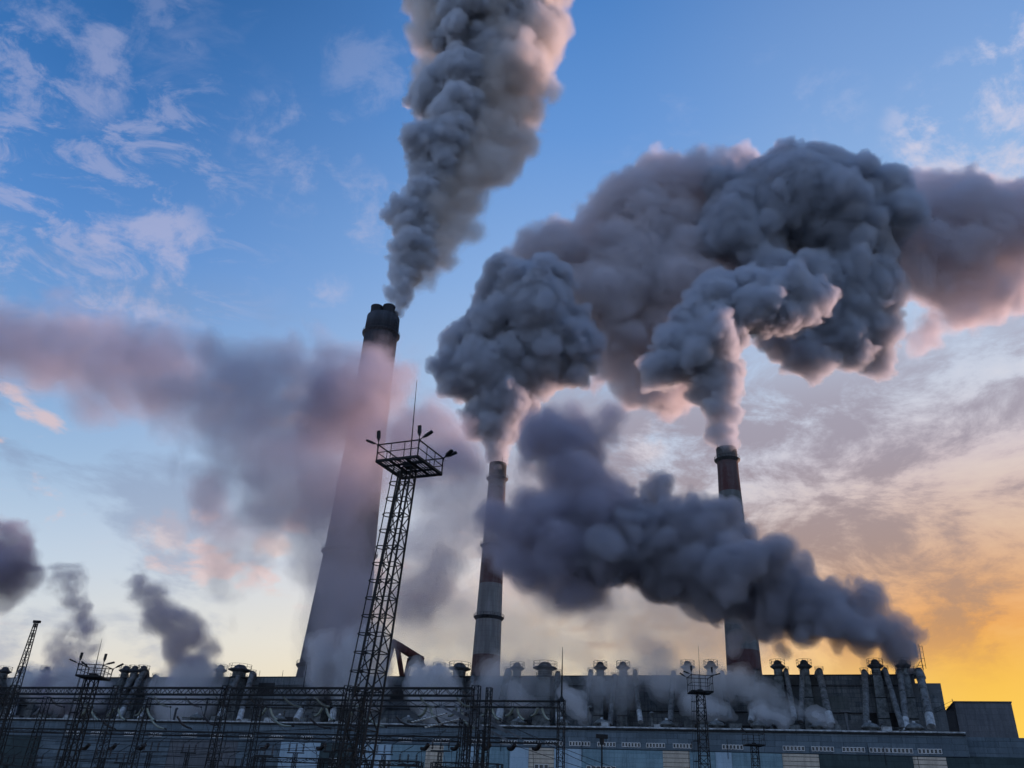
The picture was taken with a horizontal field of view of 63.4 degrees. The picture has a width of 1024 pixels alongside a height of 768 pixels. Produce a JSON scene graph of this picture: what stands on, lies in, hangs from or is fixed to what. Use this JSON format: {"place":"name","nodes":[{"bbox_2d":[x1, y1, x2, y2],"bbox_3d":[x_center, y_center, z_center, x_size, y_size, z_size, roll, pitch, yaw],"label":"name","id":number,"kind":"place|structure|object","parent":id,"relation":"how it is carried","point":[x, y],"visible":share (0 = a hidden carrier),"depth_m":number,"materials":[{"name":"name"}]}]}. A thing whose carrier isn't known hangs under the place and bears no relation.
{"place":"outdoors","nodes":[
{"label":"outdoors","id":0,"kind":"place"},
{"bbox_2d":[0,620,40,763],"bbox_3d":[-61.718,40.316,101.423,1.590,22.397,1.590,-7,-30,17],"label":"lattice tower","id":1,"kind":"structure","parent":0,"point":[35,625],"depth_m":102.97,"materials":[{"name":"metal"}]},
{"bbox_2d":[1,754,402,766],"bbox_3d":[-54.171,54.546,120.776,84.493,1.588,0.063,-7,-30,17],"label":"conductor","id":2,"kind":"object","parent":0,"point":[200,765],"visible":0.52,"depth_m":117.25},
{"bbox_2d":[2,734,427,741],"bbox_3d":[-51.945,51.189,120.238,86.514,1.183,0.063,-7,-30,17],"label":"conductor","id":3,"kind":"object","parent":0,"point":[207,741],"visible":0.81,"depth_m":117.93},
{"bbox_2d":[5,738,452,751],"bbox_3d":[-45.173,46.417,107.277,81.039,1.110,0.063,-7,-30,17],"label":"conductor","id":4,"kind":"object","parent":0,"point":[250,749],"visible":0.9,"depth_m":102.81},
{"bbox_2d":[5,737,458,762],"bbox_3d":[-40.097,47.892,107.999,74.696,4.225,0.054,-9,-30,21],"label":"conductor","id":5,"kind":"object","parent":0,"point":[243,751],"visible":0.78,"depth_m":105.92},
{"bbox_2d":[11,731,462,758],"bbox_3d":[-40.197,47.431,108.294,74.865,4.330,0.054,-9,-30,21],"label":"conductor","id":6,"kind":"object","parent":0,"point":[242,746],"visible":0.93,"depth_m":105.86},
{"bbox_2d":[0,720,478,731],"bbox_3d":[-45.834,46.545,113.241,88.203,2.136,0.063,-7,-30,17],"label":"conductor","id":7,"kind":"object","parent":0,"point":[246,731],"visible":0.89,"depth_m":108.37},
{"bbox_2d":[481,687,492,767],"bbox_3d":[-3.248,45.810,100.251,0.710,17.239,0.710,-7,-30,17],"label":"gantry column","id":8,"kind":"structure","parent":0,"point":[488,731],"depth_m":102.10,"materials":[{"name":"metal"}]},
{"bbox_2d":[0,0,1023,737],"label":"sky","id":9,"kind":"structure","parent":0,"point":[613,244],"materials":[{"name":"blue"}]},
{"bbox_2d":[554,669,561,718],"bbox_3d":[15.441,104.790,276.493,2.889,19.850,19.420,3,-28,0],"label":"bent duct","id":10,"kind":"object","parent":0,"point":[557,690],"visible":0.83,"depth_m":278.50,"materials":[{"name":"metal"}]},
{"bbox_2d":[596,734,607,767],"bbox_3d":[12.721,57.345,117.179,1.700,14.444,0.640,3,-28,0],"label":"lamp post","id":11,"kind":"object","parent":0,"point":[601,737],"visible":1,"depth_m":120.00,"materials":[{"name":"metal"}]},
{"bbox_2d":[608,672,617,725],"bbox_3d":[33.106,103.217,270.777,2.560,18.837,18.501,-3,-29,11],"label":"bent duct","id":12,"kind":"object","parent":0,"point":[612,699],"visible":0.96,"depth_m":268.84,"materials":[{"name":"metal"}]},
{"bbox_2d":[632,667,642,723],"bbox_3d":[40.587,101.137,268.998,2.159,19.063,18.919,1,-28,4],"label":"bent duct","id":13,"kind":"object","parent":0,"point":[637,696],"visible":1,"depth_m":266.68,"materials":[{"name":"metal"}]},
{"bbox_2d":[718,670,732,721],"bbox_3d":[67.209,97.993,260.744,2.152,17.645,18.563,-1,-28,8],"label":"bent duct","id":14,"kind":"object","parent":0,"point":[721,679],"visible":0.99,"depth_m":258.39,"materials":[{"name":"metal"}]},
{"bbox_2d":[748,667,763,723],"bbox_3d":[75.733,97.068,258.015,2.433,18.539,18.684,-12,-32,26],"label":"bent duct","id":15,"kind":"object","parent":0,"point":[758,677],"visible":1,"depth_m":256.53,"materials":[{"name":"metal"}]},
{"label":"ground","id":16,"kind":"structure","parent":0,"visible":0},
{"bbox_2d":[0,685,19,752],"bbox_3d":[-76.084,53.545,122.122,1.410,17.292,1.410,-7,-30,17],"label":"gantry column","id":17,"kind":"structure","parent":16,"relation":"on","point":[6,712],"depth_m":124.29,"materials":[{"name":"metal"}]},
{"bbox_2d":[12,687,116,694],"bbox_3d":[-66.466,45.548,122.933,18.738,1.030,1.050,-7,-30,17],"label":"gantry beam","id":18,"kind":"structure","parent":17,"relation":"attached to","point":[57,693],"depth_m":123.14,"materials":[{"name":"metal"}]},
{"bbox_2d":[21,697,50,767],"bbox_3d":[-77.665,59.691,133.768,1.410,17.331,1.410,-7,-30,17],"label":"gantry column","id":19,"kind":"structure","parent":16,"relation":"on","point":[39,723],"depth_m":135.42,"materials":[{"name":"metal"}]},
{"bbox_2d":[0,697,45,703],"bbox_3d":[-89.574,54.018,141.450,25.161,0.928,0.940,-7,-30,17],"label":"gantry beam","id":20,"kind":"structure","parent":19,"relation":"attached to","point":[27,698],"depth_m":138.69,"materials":[{"name":"metal"}]},
{"bbox_2d":[46,698,145,704],"bbox_3d":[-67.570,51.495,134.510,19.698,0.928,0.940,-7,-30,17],"label":"gantry beam","id":21,"kind":"structure","parent":19,"relation":"attached to","point":[123,699],"depth_m":133.72,"materials":[{"name":"metal"}]},
{"bbox_2d":[54,640,123,767],"bbox_3d":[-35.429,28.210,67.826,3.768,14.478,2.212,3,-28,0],"label":"light mast","id":22,"kind":"object","parent":16,"relation":"on","point":[94,676],"visible":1,"depth_m":68.52,"materials":[{"name":"metal"}]},
{"bbox_2d":[90,685,122,767],"bbox_3d":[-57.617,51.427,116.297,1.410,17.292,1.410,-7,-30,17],"label":"gantry column","id":23,"kind":"structure","parent":16,"relation":"on","point":[108,725],"depth_m":117.69,"materials":[{"name":"metal"}]},
{"bbox_2d":[125,697,151,767],"bbox_3d":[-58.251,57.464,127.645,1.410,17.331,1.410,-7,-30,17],"label":"gantry column","id":24,"kind":"structure","parent":16,"relation":"on","point":[141,725],"depth_m":129.29,"materials":[{"name":"metal"}]},
{"bbox_2d":[37,728,139,734],"bbox_3d":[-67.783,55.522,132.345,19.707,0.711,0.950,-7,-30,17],"label":"gantry beam","id":25,"kind":"structure","parent":24,"relation":"attached to","point":[60,729],"depth_m":132.17,"materials":[{"name":"metal"}]},
{"bbox_2d":[141,730,252,737],"bbox_3d":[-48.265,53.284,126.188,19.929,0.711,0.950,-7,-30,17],"label":"gantry beam","id":26,"kind":"structure","parent":24,"relation":"attached to","point":[185,732],"depth_m":126.20,"materials":[{"name":"metal"}]},
{"bbox_2d":[142,733,166,767],"bbox_3d":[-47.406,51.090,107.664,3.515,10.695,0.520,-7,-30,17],"label":"switch post","id":27,"kind":"object","parent":16,"relation":"on","point":[148,755],"visible":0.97,"depth_m":109.10,"materials":[{"name":"metal"}]},
{"bbox_2d":[204,685,231,767],"bbox_3d":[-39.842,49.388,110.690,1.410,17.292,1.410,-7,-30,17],"label":"gantry column","id":28,"kind":"structure","parent":16,"relation":"on","point":[220,719],"depth_m":112.11,"materials":[{"name":"metal"}]},
{"bbox_2d":[116,687,224,695],"bbox_3d":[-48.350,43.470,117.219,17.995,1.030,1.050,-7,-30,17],"label":"gantry beam","id":29,"kind":"structure","parent":28,"relation":"attached to","point":[162,693],"depth_m":117.13,"materials":[{"name":"metal"}]},
{"bbox_2d":[242,698,263,765],"bbox_3d":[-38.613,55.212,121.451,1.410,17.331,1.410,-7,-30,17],"label":"gantry column","id":30,"kind":"structure","parent":16,"relation":"on","point":[255,715],"depth_m":123.31,"materials":[{"name":"metal"}]},
{"bbox_2d":[147,698,257,705],"bbox_3d":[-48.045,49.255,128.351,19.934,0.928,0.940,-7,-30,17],"label":"gantry beam","id":31,"kind":"structure","parent":30,"relation":"attached to","point":[202,699],"depth_m":128.23,"materials":[{"name":"metal"}]},
{"bbox_2d":[254,732,355,739],"bbox_3d":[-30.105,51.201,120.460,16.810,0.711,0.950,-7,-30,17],"label":"gantry beam","id":32,"kind":"structure","parent":30,"relation":"attached to","point":[292,734],"depth_m":120.60,"materials":[{"name":"metal"}]},
{"bbox_2d":[249,756,371,767],"bbox_3d":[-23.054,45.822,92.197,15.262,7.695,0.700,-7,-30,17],"label":"busbar frame","id":33,"kind":"object","parent":16,"relation":"on","point":[255,759],"visible":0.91,"depth_m":94.27,"materials":[{"name":"paint"}]},
{"bbox_2d":[332,685,353,767],"bbox_3d":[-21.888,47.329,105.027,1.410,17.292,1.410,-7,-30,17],"label":"gantry column","id":34,"kind":"structure","parent":16,"relation":"on","point":[343,721],"depth_m":106.89,"materials":[{"name":"metal"}]},
{"bbox_2d":[226,687,346,695],"bbox_3d":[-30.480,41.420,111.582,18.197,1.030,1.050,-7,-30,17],"label":"gantry beam","id":35,"kind":"structure","parent":34,"relation":"attached to","point":[285,688],"depth_m":111.43,"materials":[{"name":"metal"}]},
{"bbox_2d":[348,687,473,696],"bbox_3d":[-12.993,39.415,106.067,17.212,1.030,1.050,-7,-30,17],"label":"gantry beam","id":36,"kind":"structure","parent":34,"relation":"attached to","point":[420,689],"depth_m":105.54,"materials":[{"name":"metal"}]},
{"bbox_2d":[296,303,399,675],"bbox_3d":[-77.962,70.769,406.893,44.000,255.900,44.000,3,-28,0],"label":"chimney","id":37,"kind":"object","parent":16,"relation":"on","point":[340,594],"visible":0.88,"depth_m":398.52,"materials":[{"name":"concrete"}]},
{"bbox_2d":[349,698,367,767],"bbox_3d":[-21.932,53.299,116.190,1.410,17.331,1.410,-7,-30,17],"label":"gantry column","id":38,"kind":"structure","parent":16,"relation":"on","point":[355,728],"depth_m":118.31,"materials":[{"name":"metal"}]},
{"bbox_2d":[260,699,359,706],"bbox_3d":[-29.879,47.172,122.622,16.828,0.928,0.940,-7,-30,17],"label":"gantry beam","id":39,"kind":"structure","parent":38,"relation":"attached to","point":[295,700],"depth_m":122.84,"materials":[{"name":"metal"}]},
{"bbox_2d":[354,693,367,767],"bbox_3d":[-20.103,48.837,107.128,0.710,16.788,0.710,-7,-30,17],"label":"gantry column","id":40,"kind":"structure","parent":16,"relation":"on","point":[361,739],"depth_m":109.08,"materials":[{"name":"metal"}]},
{"bbox_2d":[3,731,445,741],"bbox_3d":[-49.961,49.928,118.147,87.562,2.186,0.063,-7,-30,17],"label":"conductor","id":41,"kind":"object","parent":40,"relation":"attached to","point":[234,741],"visible":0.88,"depth_m":113.62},
{"bbox_2d":[317,758,423,767],"bbox_3d":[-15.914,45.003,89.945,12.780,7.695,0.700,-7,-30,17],"label":"busbar frame","id":42,"kind":"object","parent":16,"relation":"on","point":[394,761],"visible":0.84,"depth_m":90.80,"materials":[{"name":"paint"}]},
{"bbox_2d":[330,382,456,767],"bbox_3d":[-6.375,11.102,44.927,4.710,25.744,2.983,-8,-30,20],"label":"light mast","id":43,"kind":"object","parent":16,"relation":"on","point":[408,467],"visible":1,"depth_m":44.93,"materials":[{"name":"metal"}]},
{"bbox_2d":[430,729,457,765],"bbox_3d":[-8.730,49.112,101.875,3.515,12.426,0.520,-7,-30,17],"label":"switch post","id":44,"kind":"object","parent":16,"relation":"on","point":[440,747],"visible":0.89,"depth_m":103.69,"materials":[{"name":"metal"}]},
{"bbox_2d":[410,704,506,766],"bbox_3d":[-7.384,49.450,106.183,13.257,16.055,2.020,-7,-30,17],"label":"disconnector","id":45,"kind":"object","parent":16,"relation":"on","point":[464,739],"visible":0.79,"depth_m":107.82,"materials":[{"name":"paint"}]},
{"bbox_2d":[455,699,468,766],"bbox_3d":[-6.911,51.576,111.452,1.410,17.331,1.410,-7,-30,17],"label":"gantry column","id":46,"kind":"structure","parent":16,"relation":"on","point":[460,727],"depth_m":113.30,"materials":[{"name":"metal"}]},
{"bbox_2d":[365,734,460,742],"bbox_3d":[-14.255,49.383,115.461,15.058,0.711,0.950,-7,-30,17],"label":"gantry beam","id":47,"kind":"structure","parent":46,"relation":"attached to","point":[418,740],"depth_m":114.94,"materials":[{"name":"metal"}]},
{"bbox_2d":[367,699,462,707],"bbox_3d":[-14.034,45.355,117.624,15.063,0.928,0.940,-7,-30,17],"label":"gantry beam","id":48,"kind":"structure","parent":46,"relation":"attached to","point":[422,706],"depth_m":117.42,"materials":[{"name":"metal"}]},
{"bbox_2d":[467,700,558,708],"bbox_3d":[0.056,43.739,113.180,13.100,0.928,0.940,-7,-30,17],"label":"gantry beam","id":49,"kind":"structure","parent":46,"relation":"attached to","point":[520,706],"depth_m":112.63,"materials":[{"name":"metal"}]},
{"bbox_2d":[430,761,502,767],"bbox_3d":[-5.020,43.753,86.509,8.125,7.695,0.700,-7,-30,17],"label":"busbar frame","id":50,"kind":"object","parent":16,"relation":"on","point":[459,763],"visible":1,"depth_m":88.16,"materials":[{"name":"paint"}]},
{"bbox_2d":[423,710,521,767],"bbox_3d":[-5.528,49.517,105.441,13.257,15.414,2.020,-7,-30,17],"label":"disconnector","id":51,"kind":"object","parent":16,"relation":"on","point":[482,726],"visible":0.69,"depth_m":106.91,"materials":[{"name":"paint"}]},
{"bbox_2d":[466,685,480,766],"bbox_3d":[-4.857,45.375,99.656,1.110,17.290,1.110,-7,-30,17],"label":"gantry column","id":52,"kind":"structure","parent":16,"relation":"on","point":[478,695],"depth_m":101.47,"materials":[{"name":"metal"}]},
{"bbox_2d":[0,668,959,731],"bbox_3d":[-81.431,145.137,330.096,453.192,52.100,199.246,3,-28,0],"label":"boiler house","id":53,"kind":"structure","parent":16,"relation":"on","point":[844,691],"depth_m":281.90,"materials":[{"name":"metal"}]},
{"bbox_2d":[57,673,87,717],"bbox_3d":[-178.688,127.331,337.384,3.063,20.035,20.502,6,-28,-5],"label":"bent duct","id":54,"kind":"object","parent":53,"relation":"attached to","point":[63,711],"visible":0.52,"depth_m":332.48,"materials":[{"name":"metal"}]},
{"bbox_2d":[202,664,227,720],"bbox_3d":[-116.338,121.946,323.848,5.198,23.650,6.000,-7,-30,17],"label":"flue stack","id":55,"kind":"object","parent":53,"relation":"on","point":[220,670],"visible":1,"depth_m":324.31,"materials":[{"name":"metal"}]},
{"bbox_2d":[222,663,251,720],"bbox_3d":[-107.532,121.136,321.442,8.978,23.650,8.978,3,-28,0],"label":"flue stack","id":56,"kind":"object","parent":53,"relation":"on","point":[232,713],"visible":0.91,"depth_m":321.90,"materials":[{"name":"metal"}]},
{"bbox_2d":[217,672,241,718],"bbox_3d":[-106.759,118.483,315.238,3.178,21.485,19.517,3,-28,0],"label":"bent duct","id":57,"kind":"object","parent":56,"relation":"attached to","point":[237,679],"visible":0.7,"depth_m":317.33,"materials":[{"name":"metal"}]},
{"bbox_2d":[293,672,323,721],"bbox_3d":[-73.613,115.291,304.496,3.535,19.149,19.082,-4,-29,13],"label":"bent duct","id":58,"kind":"object","parent":53,"relation":"attached to","point":[300,711],"visible":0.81,"depth_m":301.43,"materials":[{"name":"metal"}]},
{"bbox_2d":[310,663,334,721],"bbox_3d":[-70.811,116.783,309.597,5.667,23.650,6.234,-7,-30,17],"label":"flue stack","id":59,"kind":"object","parent":53,"relation":"on","point":[326,669],"visible":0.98,"depth_m":308.93,"materials":[{"name":"metal"}]},
{"bbox_2d":[328,667,347,721],"bbox_3d":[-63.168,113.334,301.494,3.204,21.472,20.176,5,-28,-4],"label":"bent duct","id":60,"kind":"object","parent":53,"relation":"attached to","point":[343,675],"visible":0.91,"depth_m":301.85,"materials":[{"name":"metal"}]},
{"bbox_2d":[378,639,425,675],"bbox_3d":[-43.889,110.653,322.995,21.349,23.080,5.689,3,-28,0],"label":"conveyor gallery","id":61,"kind":"object","parent":53,"relation":"on","point":[415,659],"visible":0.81,"depth_m":323.38,"materials":[{"name":"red metal"}]},
{"bbox_2d":[421,666,435,723],"bbox_3d":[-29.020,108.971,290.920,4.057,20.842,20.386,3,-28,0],"label":"bent duct","id":62,"kind":"object","parent":53,"relation":"attached to","point":[430,677],"visible":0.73,"depth_m":291.17,"materials":[{"name":"metal"}]},
{"bbox_2d":[428,662,445,723],"bbox_3d":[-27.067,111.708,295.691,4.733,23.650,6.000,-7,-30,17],"label":"flue stack","id":63,"kind":"object","parent":53,"relation":"on","point":[439,668],"visible":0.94,"depth_m":296.36,"materials":[{"name":"metal"}]},
{"bbox_2d":[495,667,511,722],"bbox_3d":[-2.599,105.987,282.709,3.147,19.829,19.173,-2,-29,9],"label":"bent duct","id":64,"kind":"object","parent":53,"relation":"attached to","point":[507,677],"visible":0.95,"depth_m":281.21,"materials":[{"name":"metal"}]},
{"bbox_2d":[506,661,524,724],"bbox_3d":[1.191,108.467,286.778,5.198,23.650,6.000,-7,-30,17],"label":"flue stack","id":65,"kind":"object","parent":53,"relation":"on","point":[516,668],"visible":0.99,"depth_m":287.06,"materials":[{"name":"metal"}]},
{"bbox_2d":[532,660,556,725],"bbox_3d":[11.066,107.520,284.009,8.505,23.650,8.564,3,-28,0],"label":"flue stack","id":66,"kind":"object","parent":53,"relation":"on","point":[544,685],"visible":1,"depth_m":283.21,"materials":[{"name":"metal"}]},
{"bbox_2d":[582,668,593,723],"bbox_3d":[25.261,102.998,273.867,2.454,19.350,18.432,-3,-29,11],"label":"bent duct","id":67,"kind":"object","parent":53,"relation":"attached to","point":[587,693],"visible":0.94,"depth_m":272.07,"materials":[{"name":"metal"}]},
{"bbox_2d":[593,660,606,725],"bbox_3d":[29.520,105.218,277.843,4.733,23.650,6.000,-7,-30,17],"label":"flue stack","id":68,"kind":"object","parent":53,"relation":"on","point":[600,698],"visible":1,"depth_m":277.45,"materials":[{"name":"metal"}]},
{"bbox_2d":[616,660,630,726],"bbox_3d":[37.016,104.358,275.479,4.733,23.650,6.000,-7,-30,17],"label":"flue stack","id":69,"kind":"object","parent":53,"relation":"on","point":[623,711],"visible":0.99,"depth_m":274.31,"materials":[{"name":"metal"}]},
{"bbox_2d":[668,670,675,721],"bbox_3d":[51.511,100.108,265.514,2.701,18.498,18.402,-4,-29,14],"label":"bent duct","id":70,"kind":"object","parent":53,"relation":"attached to","point":[672,690],"visible":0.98,"depth_m":263.61,"materials":[{"name":"metal"}]},
{"bbox_2d":[680,659,696,727],"bbox_3d":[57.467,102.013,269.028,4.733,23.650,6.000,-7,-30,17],"label":"flue stack","id":71,"kind":"object","parent":53,"relation":"on","point":[688,712],"visible":0.81,"depth_m":267.27,"materials":[{"name":"metal"}]},
{"bbox_2d":[703,659,719,727],"bbox_3d":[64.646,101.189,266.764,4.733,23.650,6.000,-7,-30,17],"label":"flue stack","id":72,"kind":"object","parent":53,"relation":"on","point":[712,699],"visible":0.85,"depth_m":266.55,"materials":[{"name":"metal"}]},
{"bbox_2d":[769,659,789,728],"bbox_3d":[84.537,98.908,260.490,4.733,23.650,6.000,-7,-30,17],"label":"flue stack","id":73,"kind":"object","parent":53,"relation":"on","point":[777,666],"visible":0.98,"depth_m":259.21,"materials":[{"name":"metal"}]},
{"bbox_2d":[783,666,796,720],"bbox_3d":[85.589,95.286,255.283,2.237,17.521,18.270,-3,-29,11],"label":"bent duct","id":74,"kind":"object","parent":53,"relation":"attached to","point":[786,677],"visible":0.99,"depth_m":253.40,"materials":[{"name":"metal"}]},
{"bbox_2d":[798,667,804,723],"bbox_3d":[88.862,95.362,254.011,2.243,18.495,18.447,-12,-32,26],"label":"bent duct","id":75,"kind":"object","parent":53,"relation":"attached to","point":[801,699],"visible":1,"depth_m":251.46,"materials":[{"name":"metal"}]},
{"bbox_2d":[796,658,815,729],"bbox_3d":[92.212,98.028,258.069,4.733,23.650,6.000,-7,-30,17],"label":"flue stack","id":76,"kind":"object","parent":53,"relation":"on","point":[809,715],"visible":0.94,"depth_m":256.30,"materials":[{"name":"metal"}]},
{"bbox_2d":[859,667,870,729],"bbox_3d":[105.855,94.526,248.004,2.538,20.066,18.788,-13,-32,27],"label":"bent duct","id":77,"kind":"object","parent":53,"relation":"attached to","point":[866,678],"visible":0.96,"depth_m":247.74,"materials":[{"name":"metal"}]},
{"bbox_2d":[866,658,891,729],"bbox_3d":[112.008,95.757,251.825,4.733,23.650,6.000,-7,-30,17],"label":"flue stack","id":78,"kind":"object","parent":53,"relation":"on","point":[875,666],"visible":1,"depth_m":251.25,"materials":[{"name":"metal"}]},
{"bbox_2d":[913,666,935,729],"bbox_3d":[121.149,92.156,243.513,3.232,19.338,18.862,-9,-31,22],"label":"bent duct","id":79,"kind":"object","parent":53,"relation":"attached to","point":[925,700],"visible":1,"depth_m":240.77,"materials":[{"name":"metal"}]},
{"bbox_2d":[471,456,507,675],"bbox_3d":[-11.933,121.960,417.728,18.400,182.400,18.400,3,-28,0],"label":"chimney","id":80,"kind":"object","parent":16,"relation":"on","point":[488,617],"visible":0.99,"depth_m":423.16,"materials":[{"name":"concrete"}]},
{"bbox_2d":[0,717,1023,767],"bbox_3d":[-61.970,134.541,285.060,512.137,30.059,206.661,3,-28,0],"label":"turbine hall","id":81,"kind":"structure","parent":16,"relation":"on","point":[645,747],"depth_m":246.79,"materials":[{"name":"metal"}]},
{"bbox_2d":[0,666,12,709],"bbox_3d":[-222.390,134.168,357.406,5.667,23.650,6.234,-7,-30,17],"label":"flue stack","id":82,"kind":"object","parent":81,"relation":"on","point":[5,672],"visible":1,"depth_m":360.17,"materials":[{"name":"metal"}]},
{"bbox_2d":[0,666,29,716],"bbox_3d":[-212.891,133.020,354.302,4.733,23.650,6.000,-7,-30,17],"label":"flue stack","id":83,"kind":"object","parent":81,"relation":"on","point":[14,683],"visible":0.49,"depth_m":355.26,"materials":[{"name":"metal"}]},
{"bbox_2d":[9,670,32,715],"bbox_3d":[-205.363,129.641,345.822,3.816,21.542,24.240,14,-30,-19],"label":"bent duct","id":84,"kind":"object","parent":81,"relation":"on","point":[28,675],"visible":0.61,"depth_m":351.57,"materials":[{"name":"metal"}]},
{"bbox_2d":[23,665,53,717],"bbox_3d":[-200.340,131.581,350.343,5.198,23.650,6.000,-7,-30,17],"label":"flue stack","id":85,"kind":"object","parent":81,"relation":"on","point":[42,681],"visible":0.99,"depth_m":350.73,"materials":[{"name":"metal"}]},
{"bbox_2d":[32,673,78,717],"bbox_3d":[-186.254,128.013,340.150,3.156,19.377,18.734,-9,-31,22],"label":"bent duct","id":86,"kind":"object","parent":81,"relation":"on","point":[71,680],"visible":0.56,"depth_m":340.21,"materials":[{"name":"metal"}]},
{"bbox_2d":[106,665,130,718],"bbox_3d":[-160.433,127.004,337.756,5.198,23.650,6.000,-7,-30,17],"label":"flue stack","id":87,"kind":"object","parent":81,"relation":"on","point":[123,677],"visible":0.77,"depth_m":339.74,"materials":[{"name":"metal"}]},
{"bbox_2d":[105,671,138,718],"bbox_3d":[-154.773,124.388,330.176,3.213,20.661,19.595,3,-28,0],"label":"bent duct","id":88,"kind":"object","parent":81,"relation":"on","point":[131,679],"visible":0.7,"depth_m":333.69,"materials":[{"name":"metal"}]},
{"bbox_2d":[113,665,141,718],"bbox_3d":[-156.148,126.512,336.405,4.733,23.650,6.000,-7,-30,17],"label":"flue stack","id":89,"kind":"object","parent":81,"relation":"on","point":[133,669],"visible":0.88,"depth_m":339.30,"materials":[{"name":"metal"}]},
{"bbox_2d":[117,668,149,716],"bbox_3d":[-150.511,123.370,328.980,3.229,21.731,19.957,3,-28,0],"label":"bent duct","id":90,"kind":"object","parent":81,"relation":"on","point":[138,682],"visible":0.79,"depth_m":331.23,"materials":[{"name":"metal"}]},
{"bbox_2d":[123,665,149,718],"bbox_3d":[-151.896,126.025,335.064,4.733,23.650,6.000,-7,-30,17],"label":"flue stack","id":91,"kind":"object","parent":81,"relation":"on","point":[130,712],"visible":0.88,"depth_m":333.35,"materials":[{"name":"metal"}]},
{"bbox_2d":[137,673,159,719],"bbox_3d":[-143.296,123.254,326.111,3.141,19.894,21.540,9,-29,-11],"label":"bent duct","id":92,"kind":"object","parent":81,"relation":"on","point":[155,679],"visible":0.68,"depth_m":331.45,"materials":[{"name":"metal"}]},
{"bbox_2d":[236,669,256,720],"bbox_3d":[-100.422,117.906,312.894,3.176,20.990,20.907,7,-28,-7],"label":"bent duct","id":93,"kind":"object","parent":81,"relation":"on","point":[252,676],"visible":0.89,"depth_m":312.18,"materials":[{"name":"metal"}]},
{"bbox_2d":[445,661,470,723],"bbox_3d":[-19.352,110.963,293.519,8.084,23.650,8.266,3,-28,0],"label":"flue stack","id":94,"kind":"object","parent":81,"relation":"on","point":[458,676],"visible":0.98,"depth_m":294.37,"materials":[{"name":"metal"}]},
{"bbox_2d":[810,720,828,729],"bbox_3d":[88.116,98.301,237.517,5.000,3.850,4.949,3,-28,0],"label":"roof vent","id":95,"kind":"object","parent":81,"relation":"on","point":[818,725],"visible":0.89,"depth_m":236.00,"materials":[{"name":"grey metal"}]},
{"bbox_2d":[814,666,834,727],"bbox_3d":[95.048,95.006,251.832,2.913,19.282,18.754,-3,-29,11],"label":"bent duct","id":96,"kind":"object","parent":81,"relation":"on","point":[820,678],"visible":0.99,"depth_m":249.56,"materials":[{"name":"metal"}]},
{"bbox_2d":[861,720,879,730],"bbox_3d":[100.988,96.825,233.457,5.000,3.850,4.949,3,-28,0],"label":"roof vent","id":97,"kind":"object","parent":81,"relation":"on","point":[869,726],"visible":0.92,"depth_m":231.99,"materials":[{"name":"grey metal"}]},
{"bbox_2d":[881,665,904,730],"bbox_3d":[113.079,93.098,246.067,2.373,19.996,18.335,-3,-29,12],"label":"bent duct","id":98,"kind":"object","parent":81,"relation":"on","point":[887,678],"visible":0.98,"depth_m":244.55,"materials":[{"name":"metal"}]},
{"bbox_2d":[894,658,919,723],"bbox_3d":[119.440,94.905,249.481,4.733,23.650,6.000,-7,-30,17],"label":"flue stack","id":99,"kind":"object","parent":81,"relation":"on","point":[903,665],"visible":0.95,"depth_m":248.89,"materials":[{"name":"metal"}]},
{"bbox_2d":[895,667,909,730],"bbox_3d":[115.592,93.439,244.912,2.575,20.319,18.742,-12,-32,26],"label":"bent duct","id":100,"kind":"object","parent":99,"relation":"attached to","point":[902,695],"visible":0.94,"depth_m":243.71,"materials":[{"name":"metal"}]},
{"bbox_2d":[905,721,923,730],"bbox_3d":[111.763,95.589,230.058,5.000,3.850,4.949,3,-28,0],"label":"roof vent","id":101,"kind":"object","parent":81,"relation":"on","point":[913,726],"visible":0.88,"depth_m":228.61,"materials":[{"name":"grey metal"}]},
{"bbox_2d":[935,700,1018,737],"bbox_3d":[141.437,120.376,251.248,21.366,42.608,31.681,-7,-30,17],"label":"end block","id":102,"kind":"structure","parent":81,"relation":"on","point":[996,719],"depth_m":245.38,"materials":[{"name":"metal"}]},
{"bbox_2d":[556,699,565,767],"bbox_3d":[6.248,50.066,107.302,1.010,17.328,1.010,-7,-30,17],"label":"gantry column","id":103,"kind":"structure","parent":16,"relation":"on","point":[563,729],"depth_m":109.38,"materials":[{"name":"metal"}]},
{"bbox_2d":[465,736,558,744],"bbox_3d":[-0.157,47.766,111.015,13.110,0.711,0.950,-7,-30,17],"label":"gantry beam","id":104,"kind":"structure","parent":103,"relation":"attached to","point":[525,742],"depth_m":110.43,"materials":[{"name":"metal"}]},
{"bbox_2d":[680,647,719,767],"bbox_3d":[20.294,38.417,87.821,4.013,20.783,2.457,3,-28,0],"label":"light mast","id":105,"kind":"object","parent":16,"relation":"on","point":[698,692],"visible":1,"depth_m":89.29,"materials":[{"name":"metal"}]},
{"bbox_2d":[714,441,761,674],"bbox_3d":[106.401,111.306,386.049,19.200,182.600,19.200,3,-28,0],"label":"chimney","id":106,"kind":"object","parent":16,"relation":"on","point":[739,615],"visible":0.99,"depth_m":391.55,"materials":[{"name":"concrete"}]},
{"bbox_2d":[740,724,765,767],"bbox_3d":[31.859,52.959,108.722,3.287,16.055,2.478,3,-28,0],"label":"light mast","id":107,"kind":"object","parent":16,"relation":"on","point":[752,745],"visible":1,"depth_m":110.72,"materials":[{"name":"metal"}]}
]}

